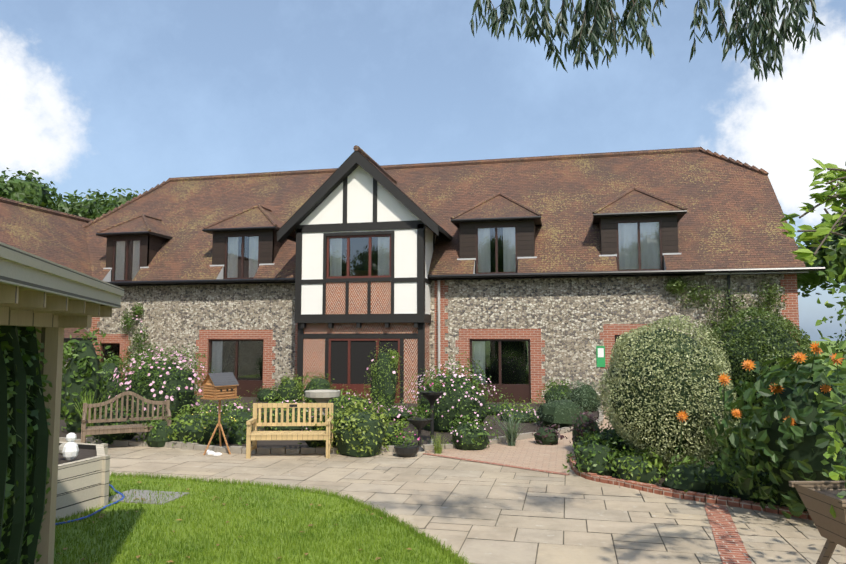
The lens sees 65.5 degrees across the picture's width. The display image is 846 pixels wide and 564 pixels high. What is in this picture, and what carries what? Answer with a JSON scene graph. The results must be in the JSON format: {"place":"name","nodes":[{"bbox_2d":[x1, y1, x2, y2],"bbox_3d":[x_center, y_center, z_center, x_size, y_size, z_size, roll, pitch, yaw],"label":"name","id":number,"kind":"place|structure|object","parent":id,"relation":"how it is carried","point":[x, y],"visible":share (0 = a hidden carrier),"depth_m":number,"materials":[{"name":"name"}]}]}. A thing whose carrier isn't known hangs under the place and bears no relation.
{"place":"outdoors","nodes":[
{"label":"outdoors","id":0,"kind":"place"},
{"bbox_2d":[54,471,474,563],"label":"lawn","id":1,"kind":"structure","parent":0,"point":[93,550],"depth_m":7.17,"materials":[{"name":"green plant"}]},
{"bbox_2d":[0,242,123,563],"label":"gazebo","id":2,"kind":"object","parent":1,"relation":"on","point":[51,300],"visible":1,"depth_m":4.97,"materials":[{"name":"beige wood"}]},
{"bbox_2d":[56,442,109,520],"bbox_3d":[-5.284,2.481,8.086,2.605,0.645,2.605,-1,-5,12],"label":"raised planter","id":3,"kind":"object","parent":1,"relation":"on","point":[82,479],"visible":0.44,"depth_m":7.95,"materials":[{"name":"beige wood"}]},
{"bbox_2d":[59,433,78,460],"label":"ornaments","id":4,"kind":"object","parent":3,"relation":"on","point":[69,450],"visible":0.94,"depth_m":7.97,"materials":[{"name":"white ceramic"}]},
{"bbox_2d":[55,484,124,524],"bbox_3d":[-4.886,2.726,7.751,1.871,0.021,2.968,-4,-6,38],"label":"hose","id":5,"kind":"object","parent":1,"relation":"on","point":[94,513],"visible":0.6,"depth_m":7.84,"materials":[{"name":"blue"}]},
{"bbox_2d":[0,0,845,340],"label":"sky","id":6,"kind":"structure","parent":0,"point":[102,95],"materials":[{"name":"blue"}]},
{"bbox_2d":[107,406,845,563],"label":"paving","id":7,"kind":"structure","parent":0,"point":[479,512],"depth_m":8.10,"materials":[{"name":"beige stone"}]},
{"bbox_2d":[81,391,170,442],"bbox_3d":[-5.690,2.657,12.662,1.550,1.060,0.603,2,-5,-25],"label":"garden bench","id":8,"kind":"object","parent":7,"relation":"on","point":[109,429],"visible":0.9,"depth_m":12.74,"materials":[{"name":"brown wood"}]},
{"bbox_2d":[200,372,238,455],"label":"bird house","id":9,"kind":"structure","parent":7,"relation":"on","point":[219,386],"depth_m":11.93,"materials":[{"name":"brown wood"}]},
{"bbox_2d":[246,403,333,458],"bbox_3d":[-2.356,2.648,11.724,1.450,0.920,0.550,0,-5,-2],"label":"bench","id":10,"kind":"object","parent":7,"relation":"on","point":[254,435],"visible":0.9,"depth_m":11.93,"materials":[{"name":"yellow wood"}]},
{"bbox_2d":[394,391,442,457],"bbox_3d":[-0.052,2.630,12.282,0.473,1.050,1.719,-2,-5,22],"label":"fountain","id":11,"kind":"object","parent":7,"relation":"on","point":[418,423],"visible":0.83,"depth_m":12.20,"materials":[{"name":"black"}]},
{"bbox_2d":[59,396,811,563],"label":"beds","id":12,"kind":"object","parent":7,"relation":"on","point":[526,451],"visible":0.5,"depth_m":11.84,"materials":[{"name":"soil"}]},
{"bbox_2d":[304,390,339,414],"bbox_3d":[-1.911,2.620,12.465,0.680,1.100,0.680,-1,-5,12],"label":"bird bath","id":13,"kind":"object","parent":12,"relation":"on","point":[321,396],"visible":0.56,"depth_m":12.31,"materials":[{"name":"white stone"}]},
{"bbox_2d":[0,275,845,563],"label":"foliage","id":14,"kind":"object","parent":12,"relation":"on","point":[726,427],"visible":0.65,"depth_m":9.87,"materials":[{"name":"green plant"}]},
{"bbox_2d":[680,352,841,455],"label":"stems","id":15,"kind":"object","parent":14,"relation":"on","point":[742,395],"visible":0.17,"depth_m":7.72,"materials":[{"name":"green plant"}]},
{"bbox_2d":[107,311,844,441],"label":"flowers","id":16,"kind":"object","parent":12,"relation":"on","point":[749,364],"visible":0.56,"depth_m":14.09,"materials":[{"name":"plant"}]},
{"bbox_2d":[789,481,845,563],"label":"trough planter","id":17,"kind":"object","parent":7,"relation":"on","point":[819,498],"visible":1,"depth_m":4.99,"materials":[{"name":"brown wood"}]},
{"bbox_2d":[469,0,824,81],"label":"branches","id":18,"kind":"object","parent":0,"point":[601,13],"visible":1,"depth_m":5.03,"materials":[{"name":"green plant"}]},
{"bbox_2d":[777,158,845,518],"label":"tree","id":19,"kind":"object","parent":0,"point":[827,228],"visible":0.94,"depth_m":4.56,"materials":[{"name":"green plant"}]},
{"bbox_2d":[802,341,843,376],"bbox_3d":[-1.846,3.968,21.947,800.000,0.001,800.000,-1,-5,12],"label":"ground","id":20,"kind":"structure","parent":0,"point":[828,354],"depth_m":101.88,"materials":[{"name":"green plant"}]},
{"bbox_2d":[0,197,96,374],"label":"wing","id":21,"kind":"structure","parent":20,"relation":"on","point":[58,237],"depth_m":24.12,"materials":[{"name":"brown tile"}]},
{"bbox_2d":[277,145,451,403],"bbox_3d":[-1.624,0.017,23.289,5.440,8.500,4.942,-1,-5,12],"label":"bay","id":22,"kind":"object","parent":20,"relation":"on","point":[358,209],"visible":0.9,"depth_m":21.27,"materials":[{"name":"white paint"}]},
{"bbox_2d":[0,162,845,296],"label":"trees","id":23,"kind":"object","parent":20,"relation":"on","point":[33,192],"visible":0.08,"depth_m":32.90,"materials":[{"name":"green plant"}]},
{"bbox_2d":[90,267,798,405],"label":"stone wall","id":24,"kind":"structure","parent":20,"relation":"on","point":[524,339],"depth_m":21.43,"materials":[{"name":"stone"}]},
{"bbox_2d":[82,147,824,375],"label":"roof","id":25,"kind":"structure","parent":24,"relation":"on","point":[731,218],"depth_m":23.61,"materials":[{"name":"tile"}]},
{"bbox_2d":[96,187,686,281],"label":"dormers","id":26,"kind":"object","parent":25,"relation":"on","point":[638,228],"visible":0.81,"depth_m":21.80,"materials":[{"name":"brown tile"}]},
{"bbox_2d":[596,346,604,366],"bbox_3d":[5.522,2.311,20.432,0.260,0.650,0.029,-1,-5,12],"label":"sign","id":27,"kind":"object","parent":24,"relation":"attached to","point":[600,353],"visible":0.94,"depth_m":20.42,"materials":[{"name":"green"}]}
]}

